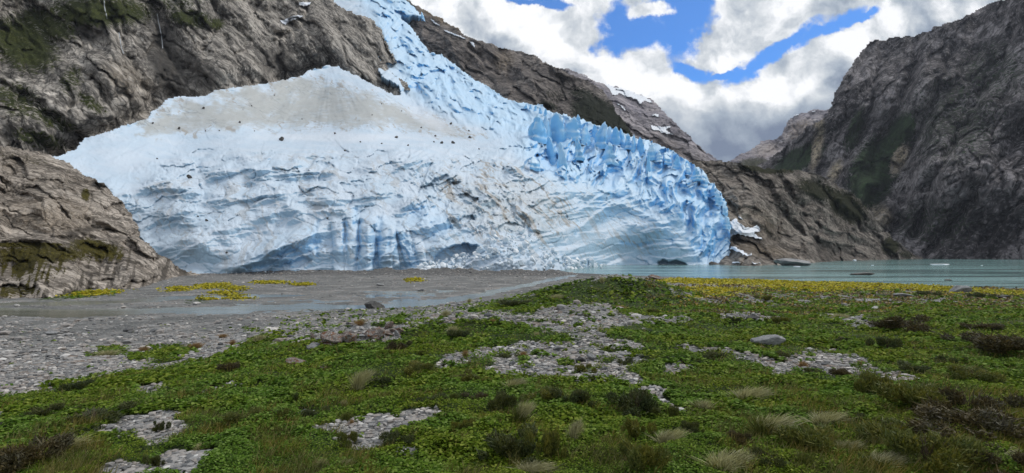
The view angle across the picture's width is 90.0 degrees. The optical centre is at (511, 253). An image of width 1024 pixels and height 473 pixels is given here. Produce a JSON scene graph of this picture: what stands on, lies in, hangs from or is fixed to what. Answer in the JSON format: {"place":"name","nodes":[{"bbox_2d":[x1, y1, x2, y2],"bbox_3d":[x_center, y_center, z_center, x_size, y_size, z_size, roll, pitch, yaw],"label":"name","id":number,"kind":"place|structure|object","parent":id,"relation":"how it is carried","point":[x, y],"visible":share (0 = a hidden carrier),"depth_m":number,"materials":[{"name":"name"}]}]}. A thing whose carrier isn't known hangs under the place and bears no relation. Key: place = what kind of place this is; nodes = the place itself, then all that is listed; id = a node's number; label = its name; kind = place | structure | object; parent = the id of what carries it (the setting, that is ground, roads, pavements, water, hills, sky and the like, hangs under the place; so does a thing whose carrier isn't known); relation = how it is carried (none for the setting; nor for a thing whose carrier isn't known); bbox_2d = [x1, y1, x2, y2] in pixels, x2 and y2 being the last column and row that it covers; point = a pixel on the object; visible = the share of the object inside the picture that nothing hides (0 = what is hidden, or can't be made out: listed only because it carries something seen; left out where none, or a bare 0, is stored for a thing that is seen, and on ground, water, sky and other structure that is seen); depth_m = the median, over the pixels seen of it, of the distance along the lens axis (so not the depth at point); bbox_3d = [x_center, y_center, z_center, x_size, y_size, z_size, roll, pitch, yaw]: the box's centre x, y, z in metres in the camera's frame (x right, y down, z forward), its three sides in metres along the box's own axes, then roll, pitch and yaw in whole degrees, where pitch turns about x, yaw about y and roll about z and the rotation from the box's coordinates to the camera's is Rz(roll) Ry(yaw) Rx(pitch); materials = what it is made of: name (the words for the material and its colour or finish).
{"place":"outdoors","nodes":[
{"label":"outdoors","id":0,"kind":"place"},
{"bbox_2d":[0,0,409,155],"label":"mountain","id":1,"kind":"structure","parent":0,"point":[72,75],"depth_m":362.34,"materials":[{"name":"grey stone"}]},
{"bbox_2d":[0,275,575,317],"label":"river","id":2,"kind":"structure","parent":0,"point":[82,313],"depth_m":74.79,"materials":[{"name":"liquid"}]},
{"bbox_2d":[364,301,384,308],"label":"boulder","id":3,"kind":"object","parent":2,"relation":"in","point":[372,304],"visible":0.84,"depth_m":70.85,"materials":[{"name":"stone"}]},
{"bbox_2d":[0,268,1023,472],"bbox_3d":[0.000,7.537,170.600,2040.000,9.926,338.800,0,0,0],"label":"ground","id":4,"kind":"structure","parent":0,"point":[463,281],"depth_m":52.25,"materials":[{"name":"grey gravel"}]},
{"bbox_2d":[0,430,78,472],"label":"shrub","id":5,"kind":"object","parent":4,"relation":"on","point":[12,459],"visible":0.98,"depth_m":9.41,"materials":[{"name":"brown plant"}]},
{"bbox_2d":[20,402,86,419],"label":"shrub","id":6,"kind":"object","parent":4,"relation":"on","point":[33,411],"visible":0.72,"depth_m":13.84,"materials":[{"name":"green plant"}]},
{"bbox_2d":[47,432,102,448],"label":"grass tussock","id":7,"kind":"object","parent":4,"relation":"on","point":[77,439],"depth_m":10.70,"materials":[{"name":"plant"}]},
{"bbox_2d":[58,378,96,389],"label":"shrub","id":8,"kind":"object","parent":4,"relation":"on","point":[80,384],"visible":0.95,"depth_m":18.00,"materials":[{"name":"green plant"}]},
{"bbox_2d":[39,398,138,435],"bbox_3d":[-10.597,4.099,12.586,1.911,0.497,2.678,0,0,-14],"label":"shrub","id":9,"kind":"object","parent":4,"relation":"on","point":[113,416],"visible":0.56,"depth_m":12.94,"materials":[{"name":"green plant"}]},
{"bbox_2d":[0,145,198,298],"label":"rock outcrop","id":10,"kind":"object","parent":4,"relation":"on","point":[65,228],"visible":0.82,"depth_m":135.22,"materials":[{"name":"grey stone"}]},
{"bbox_2d":[93,349,126,355],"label":"grass tussock","id":11,"kind":"object","parent":4,"relation":"on","point":[106,352],"depth_m":32.27,"materials":[{"name":"plant"}]},
{"bbox_2d":[142,454,165,466],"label":"shrub","id":12,"kind":"object","parent":4,"relation":"on","point":[154,461],"visible":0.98,"depth_m":9.61,"materials":[{"name":"green plant"}]},
{"bbox_2d":[151,420,171,431],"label":"shrub","id":13,"kind":"object","parent":4,"relation":"on","point":[159,426],"visible":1,"depth_m":11.88,"materials":[{"name":"green plant"}]},
{"bbox_2d":[185,341,204,347],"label":"grass tussock","id":14,"kind":"object","parent":4,"relation":"on","point":[196,345],"depth_m":35.25,"materials":[{"name":"brown plant"}]},
{"bbox_2d":[216,361,239,370],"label":"shrub","id":15,"kind":"object","parent":4,"relation":"on","point":[235,366],"visible":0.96,"depth_m":20.67,"materials":[{"name":"brown plant"}]},
{"bbox_2d":[215,404,260,427],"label":"shrub","id":16,"kind":"object","parent":4,"relation":"on","point":[229,415],"visible":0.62,"depth_m":12.07,"materials":[{"name":"green plant"}]},
{"bbox_2d":[249,334,273,341],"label":"grass tussock","id":17,"kind":"object","parent":4,"relation":"on","point":[260,337],"depth_m":36.60,"materials":[{"name":"plant"}]},
{"bbox_2d":[257,406,290,425],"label":"shrub","id":18,"kind":"object","parent":4,"relation":"on","point":[280,413],"visible":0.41,"depth_m":12.44,"materials":[{"name":"green plant"}]},
{"bbox_2d":[286,357,304,363],"bbox_3d":[-9.438,4.740,22.239,0.885,0.374,0.686,0,0,5],"label":"boulder","id":19,"kind":"object","parent":4,"relation":"on","point":[291,359],"visible":0.59,"depth_m":22.19,"materials":[{"name":"stone"}]},
{"bbox_2d":[300,404,329,416],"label":"shrub","id":20,"kind":"object","parent":4,"relation":"on","point":[311,411],"visible":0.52,"depth_m":12.87,"materials":[{"name":"green plant"}]},
{"bbox_2d":[320,331,342,344],"bbox_3d":[-9.463,4.562,26.878,1.248,0.903,1.097,0,0,-9],"label":"boulder","id":21,"kind":"object","parent":4,"relation":"on","point":[334,338],"visible":0.78,"depth_m":26.68,"materials":[{"name":"stone"}]},
{"bbox_2d":[337,429,358,450],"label":"shrub","id":22,"kind":"object","parent":4,"relation":"on","point":[353,435],"visible":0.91,"depth_m":10.69,"materials":[{"name":"green plant"}]},
{"bbox_2d":[339,412,356,421],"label":"grass tussock","id":23,"kind":"object","parent":4,"relation":"on","point":[346,416],"depth_m":12.28,"materials":[{"name":"green plant"}]},
{"bbox_2d":[342,333,357,342],"bbox_3d":[-8.659,4.524,27.201,1.076,0.656,0.818,0,0,14],"label":"boulder","id":24,"kind":"object","parent":4,"relation":"on","point":[349,337],"visible":0.73,"depth_m":26.85,"materials":[{"name":"stone"}]},
{"bbox_2d":[1,267,706,331],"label":"river stones","id":25,"kind":"object","parent":4,"relation":"on","point":[404,274],"visible":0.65,"depth_m":134.38,"materials":[{"name":"grey stone"}]},
{"bbox_2d":[348,318,366,325],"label":"grass tussock","id":26,"kind":"object","parent":4,"relation":"on","point":[359,322],"depth_m":29.93,"materials":[{"name":"plant"}]},
{"bbox_2d":[344,367,376,390],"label":"grass tussock","id":27,"kind":"object","parent":4,"relation":"on","point":[359,381],"depth_m":15.87,"materials":[{"name":"plant"}]},
{"bbox_2d":[364,327,386,337],"bbox_3d":[-7.593,4.382,28.014,1.492,0.620,0.912,0,0,22],"label":"boulder","id":28,"kind":"object","parent":4,"relation":"on","point":[379,332],"visible":0.92,"depth_m":27.78,"materials":[{"name":"stone"}]},
{"bbox_2d":[368,371,400,387],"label":"shrub","id":29,"kind":"object","parent":4,"relation":"on","point":[382,379],"visible":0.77,"depth_m":16.47,"materials":[{"name":"green plant"}]},
{"bbox_2d":[377,429,415,446],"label":"shrub","id":30,"kind":"object","parent":4,"relation":"on","point":[389,435],"visible":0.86,"depth_m":10.75,"materials":[{"name":"green plant"}]},
{"bbox_2d":[384,340,412,352],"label":"shrub","id":31,"kind":"object","parent":4,"relation":"on","point":[393,345],"visible":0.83,"depth_m":23.18,"materials":[{"name":"brown plant"}]},
{"bbox_2d":[403,360,435,374],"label":"shrub","id":32,"kind":"object","parent":4,"relation":"on","point":[414,365],"visible":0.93,"depth_m":18.68,"materials":[{"name":"green plant"}]},
{"bbox_2d":[415,392,448,402],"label":"shrub","id":33,"kind":"object","parent":4,"relation":"on","point":[434,397],"visible":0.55,"depth_m":14.20,"materials":[{"name":"green plant"}]},
{"bbox_2d":[445,329,468,336],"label":"shrub","id":34,"kind":"object","parent":4,"relation":"on","point":[456,333],"visible":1,"depth_m":29.02,"materials":[{"name":"green plant"}]},
{"bbox_2d":[450,417,475,430],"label":"shrub","id":35,"kind":"object","parent":4,"relation":"on","point":[465,423],"visible":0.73,"depth_m":11.54,"materials":[{"name":"green plant"}]},
{"bbox_2d":[451,368,491,381],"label":"shrub","id":36,"kind":"object","parent":4,"relation":"on","point":[465,377],"visible":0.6,"depth_m":16.95,"materials":[{"name":"green plant"}]},
{"bbox_2d":[461,391,488,399],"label":"shrub","id":37,"kind":"object","parent":4,"relation":"on","point":[478,395],"visible":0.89,"depth_m":14.59,"materials":[{"name":"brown plant"}]},
{"bbox_2d":[487,389,517,410],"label":"shrub","id":38,"kind":"object","parent":4,"relation":"on","point":[502,398],"visible":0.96,"depth_m":13.33,"materials":[{"name":"green plant"}]},
{"bbox_2d":[476,418,538,464],"bbox_3d":[-0.062,3.771,10.263,1.292,0.645,1.537,0,0,1],"label":"shrub","id":39,"kind":"object","parent":4,"relation":"on","point":[504,443],"visible":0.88,"depth_m":9.94,"materials":[{"name":"green plant"}]},
{"bbox_2d":[494,353,520,357],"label":"shrub","id":40,"kind":"object","parent":4,"relation":"on","point":[504,355],"visible":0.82,"depth_m":22.28,"materials":[{"name":"green plant"}]},
{"bbox_2d":[0,274,1023,472],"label":"ground cover","id":41,"kind":"object","parent":4,"relation":"on","point":[432,460],"visible":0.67,"depth_m":16.04,"materials":[{"name":"green plant"}]},
{"bbox_2d":[0,274,1023,472],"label":"loose grass","id":42,"kind":"structure","parent":4,"relation":"on","point":[56,462],"depth_m":11.49,"materials":[{"name":"green plant"}]},
{"bbox_2d":[496,299,532,305],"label":"shrub","id":43,"kind":"object","parent":4,"relation":"on","point":[509,302],"visible":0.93,"depth_m":54.54,"materials":[{"name":"green plant"}]},
{"bbox_2d":[499,378,530,388],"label":"grass tussock","id":44,"kind":"object","parent":4,"relation":"on","point":[516,382],"depth_m":15.84,"materials":[{"name":"plant"}]},
{"bbox_2d":[505,399,538,424],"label":"grass tussock","id":45,"kind":"object","parent":4,"relation":"on","point":[522,412],"depth_m":11.90,"materials":[{"name":"plant"}]},
{"bbox_2d":[508,454,560,472],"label":"grass tussock","id":46,"kind":"object","parent":4,"relation":"on","point":[534,467],"depth_m":9.35,"materials":[{"name":"plant"}]},
{"bbox_2d":[55,277,1023,300],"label":"yellow flowers","id":47,"kind":"object","parent":4,"relation":"on","point":[684,280],"visible":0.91,"depth_m":106.42,"materials":[{"name":"yellow plant"}]},
{"bbox_2d":[515,384,564,401],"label":"shrub","id":48,"kind":"object","parent":4,"relation":"on","point":[544,393],"visible":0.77,"depth_m":14.13,"materials":[{"name":"green plant"}]},
{"bbox_2d":[522,422,568,460],"bbox_3d":[0.643,3.688,9.890,0.823,0.878,0.691,0,0,-24],"label":"shrub","id":49,"kind":"object","parent":4,"relation":"on","point":[550,442],"visible":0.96,"depth_m":9.86,"materials":[{"name":"green plant"}]},
{"bbox_2d":[548,386,596,406],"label":"shrub","id":50,"kind":"object","parent":4,"relation":"on","point":[577,395],"visible":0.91,"depth_m":13.71,"materials":[{"name":"green plant"}]},
{"bbox_2d":[565,417,585,445],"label":"grass tussock","id":51,"kind":"object","parent":4,"relation":"on","point":[575,430],"depth_m":10.56,"materials":[{"name":"plant"}]},
{"bbox_2d":[574,363,597,372],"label":"shrub","id":52,"kind":"object","parent":4,"relation":"on","point":[579,367],"visible":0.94,"depth_m":19.34,"materials":[{"name":"green plant"}]},
{"bbox_2d":[616,357,645,365],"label":"shrub","id":53,"kind":"object","parent":4,"relation":"on","point":[626,360],"visible":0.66,"depth_m":21.07,"materials":[{"name":"green plant"}]},
{"bbox_2d":[604,386,662,418],"bbox_3d":[3.383,3.859,13.480,1.424,0.773,1.995,0,0,40],"label":"shrub","id":54,"kind":"object","parent":4,"relation":"on","point":[643,400],"visible":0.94,"depth_m":13.26,"materials":[{"name":"green plant"}]},
{"bbox_2d":[620,415,656,440],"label":"shrub","id":55,"kind":"object","parent":4,"relation":"on","point":[632,427],"visible":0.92,"depth_m":11.15,"materials":[{"name":"green plant"}]},
{"bbox_2d":[608,432,672,472],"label":"shrub","id":56,"kind":"object","parent":4,"relation":"on","point":[638,454],"visible":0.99,"depth_m":9.22,"materials":[{"name":"green plant"}]},
{"bbox_2d":[645,427,694,443],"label":"grass tussock","id":57,"kind":"object","parent":4,"relation":"on","point":[668,435],"depth_m":10.73,"materials":[{"name":"plant"}]},
{"bbox_2d":[665,404,679,416],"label":"shrub","id":58,"kind":"object","parent":4,"relation":"on","point":[674,410],"visible":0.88,"depth_m":12.57,"materials":[{"name":"green plant"}]},
{"bbox_2d":[680,420,704,435],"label":"shrub","id":59,"kind":"object","parent":4,"relation":"on","point":[693,427],"visible":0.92,"depth_m":11.24,"materials":[{"name":"green plant"}]},
{"bbox_2d":[686,399,716,410],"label":"grass tussock","id":60,"kind":"object","parent":4,"relation":"on","point":[699,404],"depth_m":13.27,"materials":[{"name":"plant"}]},
{"bbox_2d":[702,350,725,359],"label":"shrub","id":61,"kind":"object","parent":4,"relation":"on","point":[713,354],"visible":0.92,"depth_m":22.23,"materials":[{"name":"green plant"}]},
{"bbox_2d":[682,447,766,472],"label":"grass tussock","id":62,"kind":"object","parent":4,"relation":"on","point":[734,458],"depth_m":9.37,"materials":[{"name":"plant"}]},
{"bbox_2d":[728,428,753,445],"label":"shrub","id":63,"kind":"object","parent":4,"relation":"on","point":[741,437],"visible":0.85,"depth_m":10.43,"materials":[{"name":"brown plant"}]},
{"bbox_2d":[723,386,777,402],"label":"grass tussock","id":64,"kind":"object","parent":4,"relation":"on","point":[755,392],"depth_m":14.37,"materials":[{"name":"plant"}]},
{"bbox_2d":[722,444,789,467],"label":"shrub","id":65,"kind":"object","parent":4,"relation":"on","point":[781,462],"visible":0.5,"depth_m":9.28,"materials":[{"name":"green plant"}]},
{"bbox_2d":[754,295,775,300],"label":"shrub","id":66,"kind":"object","parent":4,"relation":"on","point":[766,298],"visible":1,"depth_m":61.51,"materials":[{"name":"green plant"}]},
{"bbox_2d":[750,334,785,345],"bbox_3d":[12.585,4.336,25.456,1.475,0.660,1.259,0,0,3],"label":"boulder","id":67,"kind":"object","parent":4,"relation":"on","point":[774,339],"visible":0.82,"depth_m":24.98,"materials":[{"name":"grey stone"}]},
{"bbox_2d":[735,411,815,435],"bbox_3d":[5.580,3.618,10.917,1.703,0.654,1.236,0,0,15],"label":"grass tussock","id":68,"kind":"object","parent":4,"relation":"on","point":[768,422],"depth_m":10.74,"materials":[{"name":"plant"}]},
{"bbox_2d":[766,315,791,323],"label":"shrub","id":69,"kind":"object","parent":4,"relation":"on","point":[778,319],"visible":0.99,"depth_m":35.95,"materials":[{"name":"green plant"}]},
{"bbox_2d":[762,350,796,357],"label":"shrub","id":70,"kind":"object","parent":4,"relation":"on","point":[785,354],"visible":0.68,"depth_m":21.89,"materials":[{"name":"green plant"}]},
{"bbox_2d":[772,419,839,452],"bbox_3d":[5.822,3.603,10.170,1.129,0.538,1.502,0,0,39],"label":"shrub","id":71,"kind":"object","parent":4,"relation":"on","point":[814,437],"visible":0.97,"depth_m":10.02,"materials":[{"name":"green plant"}]},
{"bbox_2d":[785,448,829,468],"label":"shrub","id":72,"kind":"object","parent":4,"relation":"on","point":[804,458],"depth_m":9.20,"materials":[{"name":"green plant"}]},
{"bbox_2d":[804,367,824,374],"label":"shrub","id":73,"kind":"object","parent":4,"relation":"on","point":[808,370],"visible":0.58,"depth_m":18.60,"materials":[{"name":"green plant"}]},
{"bbox_2d":[798,410,849,425],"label":"grass tussock","id":74,"kind":"object","parent":4,"relation":"on","point":[825,418],"depth_m":11.57,"materials":[{"name":"plant"}]},
{"bbox_2d":[645,277,1023,314],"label":"flowers","id":75,"kind":"object","parent":4,"relation":"on","point":[891,297],"visible":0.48,"depth_m":61.07,"materials":[{"name":"yellow plant"}]},
{"bbox_2d":[827,367,850,375],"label":"shrub","id":76,"kind":"object","parent":4,"relation":"on","point":[843,370],"visible":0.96,"depth_m":17.59,"materials":[{"name":"brown plant"}]},
{"bbox_2d":[835,438,868,450],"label":"grass tussock","id":77,"kind":"object","parent":4,"relation":"on","point":[852,443],"depth_m":9.84,"materials":[{"name":"plant"}]},
{"bbox_2d":[836,409,868,423],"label":"shrub","id":78,"kind":"object","parent":4,"relation":"on","point":[860,415],"visible":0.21,"depth_m":11.98,"materials":[{"name":"green plant"}]},
{"bbox_2d":[854,368,892,393],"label":"shrub","id":79,"kind":"object","parent":4,"relation":"on","point":[867,380],"visible":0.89,"depth_m":14.53,"materials":[{"name":"green plant"}]},
{"bbox_2d":[840,449,915,472],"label":"grass tussock","id":80,"kind":"object","parent":4,"relation":"on","point":[885,456],"depth_m":9.09,"materials":[{"name":"plant"}]},
{"bbox_2d":[864,336,905,348],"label":"shrub","id":81,"kind":"object","parent":4,"relation":"on","point":[893,343],"visible":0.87,"depth_m":23.71,"materials":[{"name":"green plant"}]},
{"bbox_2d":[851,415,929,447],"bbox_3d":[7.882,3.624,10.333,1.334,0.538,1.588,0,0,-14],"label":"shrub","id":82,"kind":"object","parent":4,"relation":"on","point":[899,424],"visible":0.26,"depth_m":10.52,"materials":[{"name":"green plant"}]},
{"bbox_2d":[868,313,933,333],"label":"shrub","id":83,"kind":"object","parent":4,"relation":"on","point":[893,322],"visible":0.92,"depth_m":29.91,"materials":[{"name":"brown plant"}]},
{"bbox_2d":[872,378,948,408],"bbox_3d":[9.925,3.489,12.778,1.546,0.796,2.056,0,0,40],"label":"shrub","id":84,"kind":"object","parent":4,"relation":"on","point":[915,393],"visible":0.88,"depth_m":12.60,"materials":[{"name":"green plant"}]},
{"bbox_2d":[897,359,936,373],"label":"shrub","id":85,"kind":"object","parent":4,"relation":"on","point":[905,365],"visible":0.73,"depth_m":17.01,"materials":[{"name":"green plant"}]},
{"bbox_2d":[849,417,990,472],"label":"shrub","id":86,"kind":"object","parent":4,"relation":"on","point":[946,449],"visible":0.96,"depth_m":9.09,"materials":[{"name":"green plant"}]},
{"bbox_2d":[914,290,941,295],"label":"shrub","id":87,"kind":"object","parent":4,"relation":"on","point":[920,292],"visible":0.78,"depth_m":77.71,"materials":[{"name":"green plant"}]},
{"bbox_2d":[932,354,969,363],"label":"shrub","id":88,"kind":"object","parent":4,"relation":"on","point":[941,358],"visible":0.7,"depth_m":18.84,"materials":[{"name":"green plant"}]},
{"bbox_2d":[949,285,971,292],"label":"boulder","id":89,"kind":"object","parent":4,"relation":"on","point":[958,288],"visible":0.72,"depth_m":87.59,"materials":[{"name":"grey stone"}]},
{"bbox_2d":[902,401,1023,441],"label":"shrub","id":90,"kind":"object","parent":4,"relation":"on","point":[988,419],"visible":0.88,"depth_m":10.46,"materials":[{"name":"brown plant"}]},
{"bbox_2d":[921,381,1023,414],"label":"shrub","id":91,"kind":"object","parent":4,"relation":"on","point":[955,396],"visible":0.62,"depth_m":11.68,"materials":[{"name":"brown plant"}]},
{"bbox_2d":[943,363,1010,382],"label":"shrub","id":92,"kind":"object","parent":4,"relation":"on","point":[960,370],"visible":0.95,"depth_m":15.29,"materials":[{"name":"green plant"}]},
{"bbox_2d":[938,328,1023,355],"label":"shrub","id":93,"kind":"object","parent":4,"relation":"on","point":[999,343],"visible":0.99,"depth_m":20.59,"materials":[{"name":"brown plant"}]},
{"bbox_2d":[966,292,997,297],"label":"shrub","id":94,"kind":"object","parent":4,"relation":"on","point":[978,294],"visible":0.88,"depth_m":71.51,"materials":[{"name":"green plant"}]},
{"bbox_2d":[960,322,1008,329],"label":"shrub","id":95,"kind":"object","parent":4,"relation":"on","point":[995,325],"visible":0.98,"depth_m":29.17,"materials":[{"name":"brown plant"}]},
{"bbox_2d":[958,440,1023,472],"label":"shrub","id":96,"kind":"object","parent":4,"relation":"on","point":[1018,457],"visible":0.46,"depth_m":8.89,"materials":[{"name":"green plant"}]},
{"bbox_2d":[975,445,1021,472],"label":"grass tussock","id":97,"kind":"object","parent":4,"relation":"on","point":[1009,455],"depth_m":9.11,"materials":[{"name":"plant"}]},
{"bbox_2d":[406,0,632,136],"bbox_3d":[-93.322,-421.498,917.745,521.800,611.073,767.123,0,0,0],"label":"mountain","id":98,"kind":"structure","parent":0,"point":[517,76],"depth_m":831.11,"materials":[{"name":"grey stone"}]},
{"bbox_2d":[560,68,716,160],"bbox_3d":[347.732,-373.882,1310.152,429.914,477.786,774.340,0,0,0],"label":"snowy mountain","id":99,"kind":"structure","parent":0,"point":[643,117],"depth_m":1206.12,"materials":[{"name":"grey stone"}]},
{"bbox_2d":[410,0,996,161],"label":"sky","id":100,"kind":"structure","parent":0,"point":[732,75],"materials":[{"name":"white"}]},
{"bbox_2d":[731,109,827,165],"bbox_3d":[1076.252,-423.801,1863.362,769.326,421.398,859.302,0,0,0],"label":"distant mountain","id":101,"kind":"structure","parent":0,"point":[766,150],"depth_m":1891.60,"materials":[{"name":"grey stone"}]},
{"bbox_2d":[561,259,1023,287],"bbox_3d":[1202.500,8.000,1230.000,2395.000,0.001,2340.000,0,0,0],"label":"lake","id":102,"kind":"structure","parent":0,"point":[1005,273],"depth_m":223.78,"materials":[{"name":"liquid"}]},
{"bbox_2d":[774,258,811,265],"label":"iceberg","id":103,"kind":"object","parent":102,"relation":"in","point":[788,262],"visible":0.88,"depth_m":328.89,"materials":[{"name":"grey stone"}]},
{"bbox_2d":[689,159,922,265],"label":"rock knoll","id":104,"kind":"structure","parent":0,"point":[774,214],"depth_m":505.77,"materials":[{"name":"grey stone"}]},
{"bbox_2d":[758,0,1023,259],"bbox_3d":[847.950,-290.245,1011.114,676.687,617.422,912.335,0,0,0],"label":"mountain","id":105,"kind":"structure","parent":0,"point":[915,145],"depth_m":902.67,"materials":[{"name":"grey stone"}]},
{"label":"valley floor","id":106,"kind":"structure","parent":0,"visible":0},
{"bbox_2d":[53,0,730,273],"bbox_3d":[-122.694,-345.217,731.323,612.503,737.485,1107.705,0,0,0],"label":"glacier","id":107,"kind":"object","parent":106,"relation":"on","point":[262,197],"visible":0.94,"depth_m":291.49,"materials":[{"name":"white ice"}]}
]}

